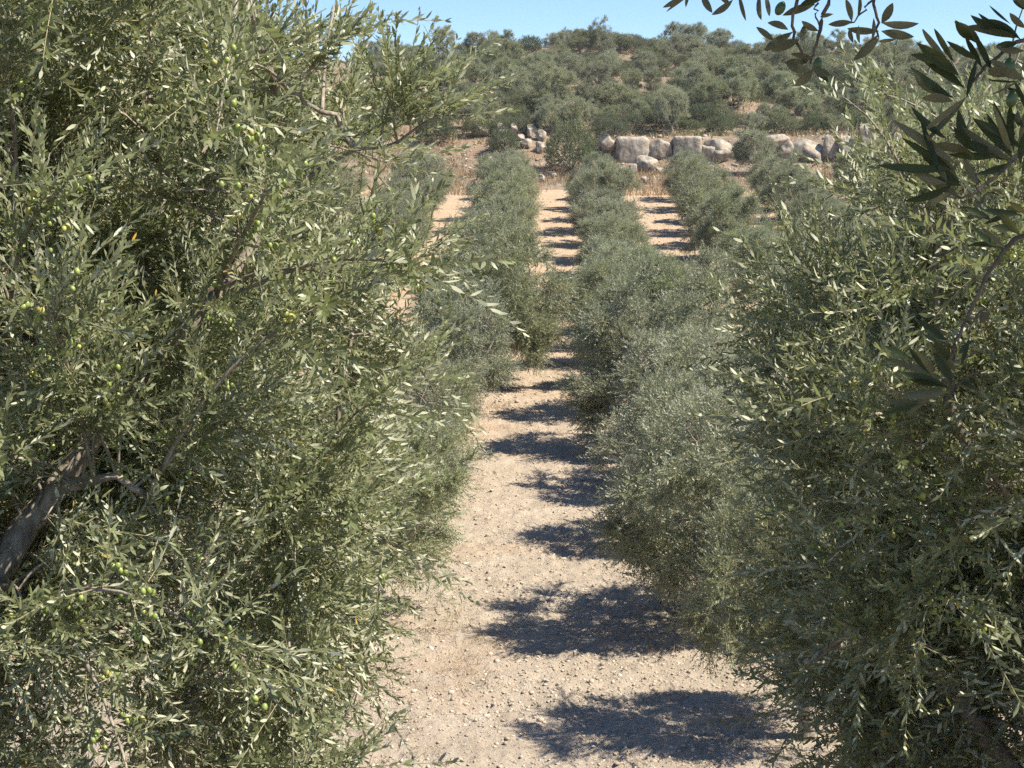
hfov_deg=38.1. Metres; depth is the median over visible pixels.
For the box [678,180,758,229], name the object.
olive tree
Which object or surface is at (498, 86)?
shrub
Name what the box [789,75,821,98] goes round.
shrub
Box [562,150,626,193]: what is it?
olive tree
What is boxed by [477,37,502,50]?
olive tree
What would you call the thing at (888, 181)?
olive tree
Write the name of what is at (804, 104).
olive tree
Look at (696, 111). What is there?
shrub
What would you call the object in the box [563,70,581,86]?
shrub
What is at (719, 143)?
ledge rock
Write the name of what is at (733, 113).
shrub
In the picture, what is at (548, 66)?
olive tree
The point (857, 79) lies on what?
olive tree
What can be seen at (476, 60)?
olive tree
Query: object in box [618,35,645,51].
shrub
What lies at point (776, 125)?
shrub
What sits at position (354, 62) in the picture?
olive tree
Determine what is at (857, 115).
shrub
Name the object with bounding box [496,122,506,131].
boulder
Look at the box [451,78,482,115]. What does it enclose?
olive tree
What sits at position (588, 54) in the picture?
shrub
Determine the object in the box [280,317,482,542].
olive tree
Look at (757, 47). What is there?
olive tree
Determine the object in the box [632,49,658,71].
olive tree
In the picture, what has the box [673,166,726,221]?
olive tree
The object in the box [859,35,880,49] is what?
olive tree
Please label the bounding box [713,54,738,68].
olive tree
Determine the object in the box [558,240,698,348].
olive tree
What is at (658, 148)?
limestone block
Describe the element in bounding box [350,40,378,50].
olive tree
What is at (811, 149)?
ledge rock
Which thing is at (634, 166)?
boulder
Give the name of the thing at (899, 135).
ledge rock
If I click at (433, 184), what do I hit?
olive tree
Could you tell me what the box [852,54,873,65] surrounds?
olive tree
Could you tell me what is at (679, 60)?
shrub
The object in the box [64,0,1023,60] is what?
sky
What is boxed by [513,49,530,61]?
olive tree
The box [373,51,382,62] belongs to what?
olive tree
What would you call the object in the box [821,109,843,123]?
shrub
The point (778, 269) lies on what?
olive tree
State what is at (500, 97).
olive tree
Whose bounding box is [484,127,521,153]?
shrub
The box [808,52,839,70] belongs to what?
olive tree
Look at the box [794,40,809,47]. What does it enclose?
shrub
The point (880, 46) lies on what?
olive tree
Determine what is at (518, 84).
olive tree
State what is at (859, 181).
olive tree
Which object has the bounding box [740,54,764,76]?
olive tree
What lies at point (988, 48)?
shrub
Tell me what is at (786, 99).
olive tree
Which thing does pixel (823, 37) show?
olive tree
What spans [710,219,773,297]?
olive tree
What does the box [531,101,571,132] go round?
olive tree
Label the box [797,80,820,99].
olive tree
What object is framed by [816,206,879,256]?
olive tree
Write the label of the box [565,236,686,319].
olive tree
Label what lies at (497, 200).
olive tree
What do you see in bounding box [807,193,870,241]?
olive tree
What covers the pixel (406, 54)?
olive tree
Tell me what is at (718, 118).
shrub
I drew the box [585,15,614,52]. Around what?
olive tree
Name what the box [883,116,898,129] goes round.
shrub
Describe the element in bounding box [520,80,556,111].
olive tree
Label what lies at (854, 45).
shrub
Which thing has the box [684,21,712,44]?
olive tree
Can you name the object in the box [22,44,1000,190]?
hillside
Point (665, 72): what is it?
shrub
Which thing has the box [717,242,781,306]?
olive tree
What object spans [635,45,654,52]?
shrub
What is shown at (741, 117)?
shrub
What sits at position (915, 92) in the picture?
shrub
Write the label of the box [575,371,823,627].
olive tree
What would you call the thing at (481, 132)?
boulder
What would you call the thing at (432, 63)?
shrub
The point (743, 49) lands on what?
olive tree
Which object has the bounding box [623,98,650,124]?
olive tree
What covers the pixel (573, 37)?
olive tree
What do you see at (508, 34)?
olive tree
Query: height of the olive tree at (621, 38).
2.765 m
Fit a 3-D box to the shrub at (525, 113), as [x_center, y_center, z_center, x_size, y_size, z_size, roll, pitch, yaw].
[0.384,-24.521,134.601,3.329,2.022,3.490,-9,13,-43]
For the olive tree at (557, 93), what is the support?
on the hillside
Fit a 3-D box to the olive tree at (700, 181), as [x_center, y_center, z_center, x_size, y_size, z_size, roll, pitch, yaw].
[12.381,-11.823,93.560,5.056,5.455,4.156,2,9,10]
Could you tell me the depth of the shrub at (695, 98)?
140.25 m
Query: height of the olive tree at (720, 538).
4.771 m
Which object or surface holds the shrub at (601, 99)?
on the hillside
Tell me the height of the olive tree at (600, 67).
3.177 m
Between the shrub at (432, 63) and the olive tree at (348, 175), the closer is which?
the olive tree at (348, 175)
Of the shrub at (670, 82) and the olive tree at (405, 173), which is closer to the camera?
the olive tree at (405, 173)
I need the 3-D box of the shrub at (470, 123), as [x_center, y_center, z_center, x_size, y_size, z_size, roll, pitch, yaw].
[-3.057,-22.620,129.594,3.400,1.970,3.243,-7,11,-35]
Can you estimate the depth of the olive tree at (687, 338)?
34.68 m
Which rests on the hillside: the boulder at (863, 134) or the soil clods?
the boulder at (863, 134)
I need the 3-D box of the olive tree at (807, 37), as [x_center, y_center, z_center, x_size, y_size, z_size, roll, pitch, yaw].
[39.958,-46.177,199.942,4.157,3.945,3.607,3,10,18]
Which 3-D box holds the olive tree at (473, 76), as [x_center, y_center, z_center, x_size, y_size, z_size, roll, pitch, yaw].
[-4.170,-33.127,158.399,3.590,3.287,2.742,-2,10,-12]
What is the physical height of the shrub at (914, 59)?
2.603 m
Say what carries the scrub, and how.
on the hillside
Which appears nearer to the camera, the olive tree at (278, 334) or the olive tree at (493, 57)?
the olive tree at (278, 334)
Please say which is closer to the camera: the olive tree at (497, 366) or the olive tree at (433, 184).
the olive tree at (497, 366)
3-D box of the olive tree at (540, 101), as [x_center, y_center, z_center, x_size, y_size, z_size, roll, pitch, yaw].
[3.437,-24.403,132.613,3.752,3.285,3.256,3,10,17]
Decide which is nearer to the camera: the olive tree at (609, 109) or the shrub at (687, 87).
the olive tree at (609, 109)
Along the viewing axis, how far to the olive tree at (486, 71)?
156.03 m
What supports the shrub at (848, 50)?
on the hillside
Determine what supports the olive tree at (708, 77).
on the hillside
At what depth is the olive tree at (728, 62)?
163.59 m
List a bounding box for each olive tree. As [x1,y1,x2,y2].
[0,0,528,767]
[206,289,305,383]
[211,330,276,410]
[223,407,499,623]
[233,240,342,370]
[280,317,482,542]
[303,165,350,216]
[309,157,356,198]
[317,316,490,479]
[324,151,372,198]
[334,220,402,305]
[340,250,387,312]
[342,188,431,253]
[348,53,370,70]
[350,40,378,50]
[357,184,435,251]
[358,56,376,81]
[365,182,436,223]
[370,98,407,134]
[373,38,400,51]
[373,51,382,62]
[373,52,405,78]
[378,170,447,213]
[380,354,485,429]
[386,152,451,213]
[389,145,455,204]
[390,42,419,68]
[398,268,527,418]
[411,201,589,387]
[417,242,571,364]
[418,88,457,118]
[428,24,455,54]
[435,48,463,86]
[446,90,487,123]
[446,209,536,252]
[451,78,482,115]
[454,191,536,228]
[456,201,541,271]
[456,247,521,276]
[460,61,486,83]
[461,30,486,51]
[462,152,529,211]
[464,162,546,232]
[466,55,481,72]
[467,233,525,275]
[469,82,490,96]
[472,146,543,198]
[475,146,533,178]
[476,29,502,49]
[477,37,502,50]
[477,66,497,83]
[480,101,513,122]
[481,47,507,69]
[483,89,508,109]
[485,60,499,75]
[491,57,521,80]
[497,37,524,60]
[498,63,532,95]
[499,29,518,49]
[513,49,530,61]
[517,49,555,78]
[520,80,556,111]
[524,60,556,84]
[530,94,566,127]
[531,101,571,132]
[533,65,579,103]
[539,49,556,66]
[542,31,575,50]
[546,43,569,55]
[550,85,576,101]
[550,240,764,454]
[551,50,579,69]
[554,95,596,129]
[558,53,586,77]
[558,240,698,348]
[560,26,583,51]
[560,245,741,396]
[561,157,645,224]
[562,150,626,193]
[563,183,647,239]
[565,27,594,54]
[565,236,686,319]
[566,163,627,199]
[567,191,649,251]
[570,233,641,293]
[571,212,663,268]
[572,209,653,265]
[573,75,603,107]
[575,65,597,81]
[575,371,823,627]
[576,342,777,539]
[577,153,613,176]
[578,97,600,118]
[579,61,613,87]
[580,235,637,266]
[580,249,706,364]
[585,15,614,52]
[590,52,622,76]
[590,317,782,474]
[593,103,623,120]
[596,38,616,57]
[602,80,644,105]
[604,47,622,64]
[610,33,630,52]
[619,68,643,90]
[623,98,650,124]
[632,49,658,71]
[636,93,662,118]
[640,68,663,92]
[650,33,668,50]
[650,83,661,97]
[650,84,687,108]
[652,43,676,64]
[652,83,692,134]
[655,82,675,90]
[658,434,873,740]
[659,145,709,193]
[661,20,688,39]
[663,0,1023,416]
[665,151,720,198]
[667,32,699,54]
[668,154,740,233]
[669,66,700,88]
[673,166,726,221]
[675,33,701,53]
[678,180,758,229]
[678,192,763,256]
[679,59,709,77]
[680,9,1023,767]
[680,64,713,91]
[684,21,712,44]
[687,46,724,68]
[687,78,732,111]
[688,46,708,62]
[690,183,782,270]
[691,40,709,53]
[699,71,728,81]
[702,59,724,78]
[706,27,733,47]
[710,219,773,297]
[712,35,738,51]
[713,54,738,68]
[713,79,729,100]
[716,53,753,75]
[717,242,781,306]
[720,64,760,101]
[724,73,751,108]
[725,47,744,57]
[727,127,781,173]
[729,212,824,297]
[731,42,760,64]
[738,111,768,131]
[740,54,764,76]
[744,149,786,197]
[746,41,778,63]
[749,61,773,85]
[752,145,812,208]
[752,259,790,326]
[755,101,780,118]
[756,162,822,218]
[760,45,798,65]
[760,70,797,95]
[761,33,777,56]
[766,106,790,123]
[768,173,843,223]
[771,87,796,111]
[773,62,795,82]
[774,239,887,301]
[777,182,846,232]
[782,88,823,108]
[791,98,824,119]
[795,29,822,47]
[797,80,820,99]
[805,34,826,46]
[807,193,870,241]
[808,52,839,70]
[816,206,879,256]
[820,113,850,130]
[823,29,851,50]
[828,143,892,200]
[830,161,866,197]
[835,208,901,259]
[836,87,858,106]
[837,52,854,66]
[845,82,874,108]
[850,60,880,75]
[851,63,890,91]
[851,168,895,210]
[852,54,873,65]
[855,85,885,106]
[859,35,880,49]
[869,42,890,62]
[871,172,901,213]
[875,105,889,118]
[877,51,908,68]
[877,193,924,220]
[879,39,911,58]
[882,92,923,116]
[883,101,898,118]
[886,65,911,84]
[895,38,927,57]
[897,60,926,79]
[910,73,943,89]
[913,96,950,114]
[918,65,936,75]
[938,68,963,87]
[943,51,956,64]
[948,43,958,56]
[956,60,981,68]
[958,56,993,81]
[974,84,998,103]
[988,51,1014,61]
[988,54,1008,64]
[990,76,1023,96]
[1006,45,1023,57]
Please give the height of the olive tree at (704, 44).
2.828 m
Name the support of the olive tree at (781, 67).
on the hillside
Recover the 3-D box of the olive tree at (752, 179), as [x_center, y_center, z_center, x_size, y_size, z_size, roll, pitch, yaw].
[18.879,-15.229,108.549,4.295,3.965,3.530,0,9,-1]
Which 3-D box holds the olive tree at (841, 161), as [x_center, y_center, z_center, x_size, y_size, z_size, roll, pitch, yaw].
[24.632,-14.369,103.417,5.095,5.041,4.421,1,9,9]
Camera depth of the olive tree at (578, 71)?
157.37 m
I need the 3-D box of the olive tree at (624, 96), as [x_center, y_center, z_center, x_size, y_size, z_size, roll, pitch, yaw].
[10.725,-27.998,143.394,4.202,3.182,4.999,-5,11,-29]
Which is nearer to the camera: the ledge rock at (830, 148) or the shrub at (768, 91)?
the ledge rock at (830, 148)
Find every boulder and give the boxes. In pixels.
[471,124,489,135]
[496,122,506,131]
[508,123,518,135]
[520,138,531,148]
[527,124,536,137]
[536,129,545,140]
[536,141,545,153]
[598,133,615,150]
[629,164,636,172]
[635,155,657,172]
[713,146,733,161]
[857,124,878,147]
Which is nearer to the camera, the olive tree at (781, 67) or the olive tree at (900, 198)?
the olive tree at (900, 198)
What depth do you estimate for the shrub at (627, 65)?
171.08 m
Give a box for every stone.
[516,134,524,139]
[538,173,544,181]
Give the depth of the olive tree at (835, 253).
49.16 m
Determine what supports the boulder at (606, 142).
on the hillside
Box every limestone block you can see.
[615,136,648,162]
[648,139,672,158]
[673,136,701,159]
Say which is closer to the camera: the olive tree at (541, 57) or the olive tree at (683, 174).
the olive tree at (683, 174)
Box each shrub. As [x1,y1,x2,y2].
[351,49,378,54]
[357,87,387,102]
[411,112,458,141]
[419,54,441,73]
[449,43,474,53]
[459,116,495,134]
[470,53,486,64]
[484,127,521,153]
[485,112,521,133]
[490,82,510,91]
[501,89,524,106]
[502,103,532,123]
[505,90,537,111]
[506,114,541,133]
[508,66,534,83]
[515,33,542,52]
[537,115,597,170]
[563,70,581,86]
[575,40,602,52]
[579,54,596,65]
[580,52,595,62]
[587,116,631,137]
[590,89,618,106]
[590,112,618,128]
[594,102,615,115]
[595,77,619,88]
[612,64,634,76]
[615,111,647,131]
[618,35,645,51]
[620,61,634,70]
[629,32,643,40]
[630,44,664,64]
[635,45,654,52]
[637,37,653,47]
[640,104,685,128]
[648,55,673,70]
[656,68,670,76]
[662,76,675,86]
[670,50,694,66]
[678,82,716,103]
[678,118,702,130]
[683,89,705,108]
[684,102,719,123]
[702,106,741,122]
[702,113,737,133]
[711,51,730,58]
[730,39,745,49]
[735,110,757,126]
[749,83,775,98]
[749,92,770,102]
[763,110,808,134]
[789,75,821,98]
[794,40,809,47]
[796,71,813,80]
[799,113,829,132]
[803,42,829,55]
[803,56,833,78]
[804,45,832,63]
[810,77,838,97]
[812,76,835,88]
[814,103,836,116]
[821,90,860,111]
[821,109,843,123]
[827,64,850,80]
[831,45,855,57]
[832,78,855,90]
[836,71,860,83]
[843,41,863,53]
[843,108,879,129]
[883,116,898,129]
[886,81,913,96]
[899,53,921,69]
[904,86,925,99]
[912,69,937,79]
[945,80,978,100]
[980,42,1005,54]
[1016,55,1022,64]
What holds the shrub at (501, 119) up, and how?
on the hillside
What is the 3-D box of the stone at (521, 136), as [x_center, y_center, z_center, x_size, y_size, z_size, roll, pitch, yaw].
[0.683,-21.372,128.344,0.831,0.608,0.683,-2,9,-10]
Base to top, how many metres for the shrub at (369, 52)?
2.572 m
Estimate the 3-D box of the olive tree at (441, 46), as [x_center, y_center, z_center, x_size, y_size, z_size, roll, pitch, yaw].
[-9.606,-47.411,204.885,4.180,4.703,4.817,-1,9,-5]
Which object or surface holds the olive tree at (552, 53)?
on the hillside
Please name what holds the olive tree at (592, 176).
on the ground at (564, 488)
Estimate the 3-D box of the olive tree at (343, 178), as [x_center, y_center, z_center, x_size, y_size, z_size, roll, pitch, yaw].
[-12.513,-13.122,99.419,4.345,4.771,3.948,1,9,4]
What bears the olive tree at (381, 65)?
on the hillside
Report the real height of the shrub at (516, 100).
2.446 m
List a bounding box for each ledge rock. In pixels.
[702,144,714,161]
[703,138,732,160]
[778,140,793,160]
[792,138,823,161]
[822,135,838,159]
[836,135,855,159]
[881,132,901,154]
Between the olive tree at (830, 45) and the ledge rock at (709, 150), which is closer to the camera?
the ledge rock at (709, 150)
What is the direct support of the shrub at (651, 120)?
on the hillside
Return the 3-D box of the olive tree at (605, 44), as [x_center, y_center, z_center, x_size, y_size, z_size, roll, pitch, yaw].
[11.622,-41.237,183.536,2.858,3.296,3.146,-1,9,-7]
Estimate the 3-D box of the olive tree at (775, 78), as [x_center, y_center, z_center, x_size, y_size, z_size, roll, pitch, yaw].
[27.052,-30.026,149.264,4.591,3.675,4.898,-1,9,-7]
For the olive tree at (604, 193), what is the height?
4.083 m
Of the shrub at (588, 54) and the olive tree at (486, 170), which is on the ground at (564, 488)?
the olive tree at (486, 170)
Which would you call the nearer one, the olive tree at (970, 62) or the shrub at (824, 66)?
the olive tree at (970, 62)
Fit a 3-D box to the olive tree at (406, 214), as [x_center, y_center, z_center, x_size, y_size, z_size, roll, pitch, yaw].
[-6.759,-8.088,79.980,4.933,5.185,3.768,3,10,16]
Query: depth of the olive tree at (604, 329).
39.02 m
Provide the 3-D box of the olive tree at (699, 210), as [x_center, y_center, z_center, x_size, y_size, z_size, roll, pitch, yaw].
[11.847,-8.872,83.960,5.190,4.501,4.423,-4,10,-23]
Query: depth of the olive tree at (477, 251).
69.38 m
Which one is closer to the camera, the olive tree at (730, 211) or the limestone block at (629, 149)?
the olive tree at (730, 211)
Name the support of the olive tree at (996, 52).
on the hillside
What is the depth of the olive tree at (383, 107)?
130.63 m
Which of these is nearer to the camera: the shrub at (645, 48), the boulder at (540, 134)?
the boulder at (540, 134)
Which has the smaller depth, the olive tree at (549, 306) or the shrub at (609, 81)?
the olive tree at (549, 306)
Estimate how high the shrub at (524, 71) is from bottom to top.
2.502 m
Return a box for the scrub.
[286,39,1018,149]
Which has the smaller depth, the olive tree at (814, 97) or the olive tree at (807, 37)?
the olive tree at (814, 97)
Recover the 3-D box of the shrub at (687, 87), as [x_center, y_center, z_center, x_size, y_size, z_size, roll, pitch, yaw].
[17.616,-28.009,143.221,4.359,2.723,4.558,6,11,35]
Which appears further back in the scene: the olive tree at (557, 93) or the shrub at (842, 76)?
the shrub at (842, 76)
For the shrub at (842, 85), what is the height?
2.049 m
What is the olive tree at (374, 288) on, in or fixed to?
on the ground at (564, 488)
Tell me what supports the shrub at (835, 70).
on the hillside
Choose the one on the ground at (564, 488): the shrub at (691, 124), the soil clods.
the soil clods
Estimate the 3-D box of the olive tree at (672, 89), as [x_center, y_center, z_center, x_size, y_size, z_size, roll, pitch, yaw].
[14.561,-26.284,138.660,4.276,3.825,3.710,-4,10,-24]
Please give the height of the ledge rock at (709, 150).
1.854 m
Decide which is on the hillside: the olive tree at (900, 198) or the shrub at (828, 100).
the shrub at (828, 100)
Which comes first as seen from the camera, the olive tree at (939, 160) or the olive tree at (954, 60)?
the olive tree at (939, 160)
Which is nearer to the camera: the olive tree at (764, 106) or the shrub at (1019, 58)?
the olive tree at (764, 106)
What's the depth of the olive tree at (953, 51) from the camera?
192.72 m
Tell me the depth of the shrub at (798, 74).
162.40 m
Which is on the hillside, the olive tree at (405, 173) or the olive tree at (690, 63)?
the olive tree at (690, 63)
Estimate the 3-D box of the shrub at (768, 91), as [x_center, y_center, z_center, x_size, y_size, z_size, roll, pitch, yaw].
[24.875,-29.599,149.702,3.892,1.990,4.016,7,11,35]
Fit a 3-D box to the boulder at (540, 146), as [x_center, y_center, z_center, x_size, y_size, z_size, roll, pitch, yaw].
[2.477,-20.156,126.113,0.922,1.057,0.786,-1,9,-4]
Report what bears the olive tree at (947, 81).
on the hillside
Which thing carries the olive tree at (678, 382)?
on the ground at (564, 488)
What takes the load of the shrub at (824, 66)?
on the hillside
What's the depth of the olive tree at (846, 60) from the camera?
174.47 m
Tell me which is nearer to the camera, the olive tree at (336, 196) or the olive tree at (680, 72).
the olive tree at (336, 196)
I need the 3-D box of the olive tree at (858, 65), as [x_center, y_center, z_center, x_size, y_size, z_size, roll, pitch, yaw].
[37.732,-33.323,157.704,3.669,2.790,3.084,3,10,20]
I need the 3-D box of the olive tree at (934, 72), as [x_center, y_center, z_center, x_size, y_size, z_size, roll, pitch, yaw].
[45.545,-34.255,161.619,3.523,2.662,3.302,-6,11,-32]
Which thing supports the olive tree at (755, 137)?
on the hillside
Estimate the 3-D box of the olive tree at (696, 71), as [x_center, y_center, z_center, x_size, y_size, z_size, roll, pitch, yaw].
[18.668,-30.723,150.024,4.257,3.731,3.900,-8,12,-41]
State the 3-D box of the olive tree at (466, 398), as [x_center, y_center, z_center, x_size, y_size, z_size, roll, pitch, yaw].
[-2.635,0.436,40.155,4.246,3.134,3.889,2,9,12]
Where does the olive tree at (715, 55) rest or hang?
on the hillside
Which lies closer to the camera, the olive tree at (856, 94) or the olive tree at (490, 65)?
the olive tree at (856, 94)
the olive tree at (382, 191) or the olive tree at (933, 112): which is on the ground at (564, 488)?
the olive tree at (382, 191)
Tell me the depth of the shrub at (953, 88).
144.71 m
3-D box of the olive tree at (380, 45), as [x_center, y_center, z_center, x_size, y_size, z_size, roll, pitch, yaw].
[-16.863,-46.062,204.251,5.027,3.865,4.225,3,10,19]
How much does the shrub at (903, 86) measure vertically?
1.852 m
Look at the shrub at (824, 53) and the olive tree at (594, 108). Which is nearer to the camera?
the olive tree at (594, 108)
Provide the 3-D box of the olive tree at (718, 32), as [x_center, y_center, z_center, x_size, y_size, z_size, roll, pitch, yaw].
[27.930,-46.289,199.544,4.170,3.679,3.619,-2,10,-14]
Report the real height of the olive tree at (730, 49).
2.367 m
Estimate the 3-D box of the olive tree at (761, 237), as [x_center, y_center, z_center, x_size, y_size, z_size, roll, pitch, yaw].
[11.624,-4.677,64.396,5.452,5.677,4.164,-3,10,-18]
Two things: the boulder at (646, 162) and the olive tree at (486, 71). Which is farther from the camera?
the olive tree at (486, 71)
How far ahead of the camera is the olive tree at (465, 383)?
35.07 m
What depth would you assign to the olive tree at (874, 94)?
143.77 m
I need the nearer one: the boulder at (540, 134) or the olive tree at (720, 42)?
the boulder at (540, 134)
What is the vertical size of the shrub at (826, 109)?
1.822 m
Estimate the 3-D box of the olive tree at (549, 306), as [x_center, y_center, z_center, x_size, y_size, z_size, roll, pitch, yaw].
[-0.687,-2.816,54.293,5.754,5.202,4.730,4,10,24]
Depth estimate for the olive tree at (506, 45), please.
176.77 m
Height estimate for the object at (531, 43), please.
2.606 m
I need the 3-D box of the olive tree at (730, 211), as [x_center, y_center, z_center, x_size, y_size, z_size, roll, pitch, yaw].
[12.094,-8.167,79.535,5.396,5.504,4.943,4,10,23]
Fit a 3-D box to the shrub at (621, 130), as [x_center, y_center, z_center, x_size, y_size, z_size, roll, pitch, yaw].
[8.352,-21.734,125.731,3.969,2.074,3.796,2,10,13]
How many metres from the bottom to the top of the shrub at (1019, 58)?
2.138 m
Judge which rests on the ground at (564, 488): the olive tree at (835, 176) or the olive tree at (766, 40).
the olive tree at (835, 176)
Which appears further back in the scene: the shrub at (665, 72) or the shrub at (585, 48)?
the shrub at (585, 48)
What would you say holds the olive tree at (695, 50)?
on the hillside
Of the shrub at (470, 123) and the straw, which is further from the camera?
the shrub at (470, 123)
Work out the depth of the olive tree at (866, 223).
73.71 m
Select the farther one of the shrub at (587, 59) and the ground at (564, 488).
the shrub at (587, 59)
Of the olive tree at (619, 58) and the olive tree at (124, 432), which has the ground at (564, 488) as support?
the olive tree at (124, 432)
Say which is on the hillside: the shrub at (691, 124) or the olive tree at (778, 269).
the shrub at (691, 124)
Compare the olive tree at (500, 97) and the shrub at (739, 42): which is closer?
the olive tree at (500, 97)
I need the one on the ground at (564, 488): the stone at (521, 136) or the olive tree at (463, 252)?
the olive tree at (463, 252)
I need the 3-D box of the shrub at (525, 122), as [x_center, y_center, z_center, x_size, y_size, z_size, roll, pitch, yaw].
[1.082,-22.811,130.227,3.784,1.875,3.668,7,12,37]
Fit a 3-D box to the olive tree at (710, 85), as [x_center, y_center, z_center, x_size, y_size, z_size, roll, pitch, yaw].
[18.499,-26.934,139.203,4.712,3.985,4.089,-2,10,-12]
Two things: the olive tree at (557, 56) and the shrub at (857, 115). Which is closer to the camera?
the shrub at (857, 115)
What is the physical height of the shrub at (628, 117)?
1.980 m
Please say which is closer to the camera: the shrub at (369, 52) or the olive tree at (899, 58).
the olive tree at (899, 58)
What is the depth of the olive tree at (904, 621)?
4.97 m
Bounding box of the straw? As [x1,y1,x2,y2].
[341,397,716,767]
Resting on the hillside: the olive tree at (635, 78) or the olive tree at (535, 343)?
the olive tree at (635, 78)
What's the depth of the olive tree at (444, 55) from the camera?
158.84 m
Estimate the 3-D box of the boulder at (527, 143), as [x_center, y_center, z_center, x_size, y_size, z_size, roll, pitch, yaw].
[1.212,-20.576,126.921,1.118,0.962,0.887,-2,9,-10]
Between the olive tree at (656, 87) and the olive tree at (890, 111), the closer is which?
the olive tree at (890, 111)
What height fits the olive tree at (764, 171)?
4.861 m
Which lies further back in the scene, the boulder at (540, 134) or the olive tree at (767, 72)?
the olive tree at (767, 72)
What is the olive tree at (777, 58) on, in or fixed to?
on the hillside
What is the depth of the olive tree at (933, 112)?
135.09 m
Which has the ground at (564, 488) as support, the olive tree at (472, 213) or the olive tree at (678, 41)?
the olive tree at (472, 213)
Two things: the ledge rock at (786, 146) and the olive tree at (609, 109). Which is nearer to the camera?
the ledge rock at (786, 146)
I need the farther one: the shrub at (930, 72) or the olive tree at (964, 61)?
the olive tree at (964, 61)
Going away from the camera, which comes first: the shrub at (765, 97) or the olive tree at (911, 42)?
the shrub at (765, 97)
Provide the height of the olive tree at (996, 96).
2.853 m
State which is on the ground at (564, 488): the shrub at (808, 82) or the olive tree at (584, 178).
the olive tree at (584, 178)
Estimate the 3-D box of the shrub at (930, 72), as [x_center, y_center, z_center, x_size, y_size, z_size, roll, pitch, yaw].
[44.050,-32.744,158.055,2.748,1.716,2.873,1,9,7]
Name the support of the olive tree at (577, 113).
on the hillside
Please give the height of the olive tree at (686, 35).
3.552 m
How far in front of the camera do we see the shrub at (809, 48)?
183.44 m
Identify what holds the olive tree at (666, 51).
on the hillside
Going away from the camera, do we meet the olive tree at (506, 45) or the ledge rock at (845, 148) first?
the ledge rock at (845, 148)
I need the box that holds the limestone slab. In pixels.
[756,134,789,151]
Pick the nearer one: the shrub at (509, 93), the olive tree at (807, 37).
the shrub at (509, 93)
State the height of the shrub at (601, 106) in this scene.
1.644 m
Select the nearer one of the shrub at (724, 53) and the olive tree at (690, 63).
the olive tree at (690, 63)
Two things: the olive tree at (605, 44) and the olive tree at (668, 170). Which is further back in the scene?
the olive tree at (605, 44)
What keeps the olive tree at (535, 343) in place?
on the ground at (564, 488)
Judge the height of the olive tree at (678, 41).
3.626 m
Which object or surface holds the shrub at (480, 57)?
on the hillside
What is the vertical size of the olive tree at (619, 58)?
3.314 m
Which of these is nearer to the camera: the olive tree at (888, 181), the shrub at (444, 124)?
the olive tree at (888, 181)
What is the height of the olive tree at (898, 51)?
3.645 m
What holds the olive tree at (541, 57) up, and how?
on the hillside
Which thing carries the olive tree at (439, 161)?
on the ground at (564, 488)
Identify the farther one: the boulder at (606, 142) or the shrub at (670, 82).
the shrub at (670, 82)
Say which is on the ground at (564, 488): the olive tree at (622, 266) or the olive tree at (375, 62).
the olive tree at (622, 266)
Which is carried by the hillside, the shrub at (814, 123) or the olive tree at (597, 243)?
the shrub at (814, 123)
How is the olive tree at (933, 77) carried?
on the hillside
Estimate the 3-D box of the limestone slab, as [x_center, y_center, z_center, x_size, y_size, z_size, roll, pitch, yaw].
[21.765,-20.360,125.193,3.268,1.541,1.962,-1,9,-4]
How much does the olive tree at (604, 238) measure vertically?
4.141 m
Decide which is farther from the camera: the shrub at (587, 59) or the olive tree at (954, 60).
the olive tree at (954, 60)
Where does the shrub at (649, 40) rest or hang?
on the hillside
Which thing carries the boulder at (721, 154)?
on the hillside
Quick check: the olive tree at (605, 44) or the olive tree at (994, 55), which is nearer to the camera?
the olive tree at (994, 55)
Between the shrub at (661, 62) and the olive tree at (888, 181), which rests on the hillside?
the shrub at (661, 62)
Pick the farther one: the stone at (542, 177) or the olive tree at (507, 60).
the olive tree at (507, 60)
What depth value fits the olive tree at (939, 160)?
1.75 m
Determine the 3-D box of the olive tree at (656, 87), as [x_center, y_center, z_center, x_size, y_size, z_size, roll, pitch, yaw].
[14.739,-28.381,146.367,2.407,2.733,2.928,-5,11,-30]
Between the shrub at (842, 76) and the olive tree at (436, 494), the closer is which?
the olive tree at (436, 494)
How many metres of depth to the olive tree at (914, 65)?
160.09 m
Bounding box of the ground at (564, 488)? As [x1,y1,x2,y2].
[0,190,1022,767]
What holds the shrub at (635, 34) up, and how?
on the hillside
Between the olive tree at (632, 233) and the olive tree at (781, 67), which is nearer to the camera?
the olive tree at (632, 233)
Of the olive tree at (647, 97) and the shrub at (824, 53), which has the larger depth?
the shrub at (824, 53)
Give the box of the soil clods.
[151,133,850,767]
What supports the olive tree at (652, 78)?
on the hillside
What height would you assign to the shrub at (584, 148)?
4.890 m
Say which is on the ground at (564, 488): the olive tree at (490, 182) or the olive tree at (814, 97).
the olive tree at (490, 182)
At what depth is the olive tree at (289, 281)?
50.22 m
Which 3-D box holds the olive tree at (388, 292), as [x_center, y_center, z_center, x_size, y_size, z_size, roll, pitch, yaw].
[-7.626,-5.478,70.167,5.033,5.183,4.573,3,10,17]
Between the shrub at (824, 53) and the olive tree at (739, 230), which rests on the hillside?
the shrub at (824, 53)
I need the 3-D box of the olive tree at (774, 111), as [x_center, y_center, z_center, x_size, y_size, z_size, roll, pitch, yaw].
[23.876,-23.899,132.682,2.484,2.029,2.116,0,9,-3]
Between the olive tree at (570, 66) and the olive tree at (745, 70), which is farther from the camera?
the olive tree at (570, 66)
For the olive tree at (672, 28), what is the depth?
203.11 m

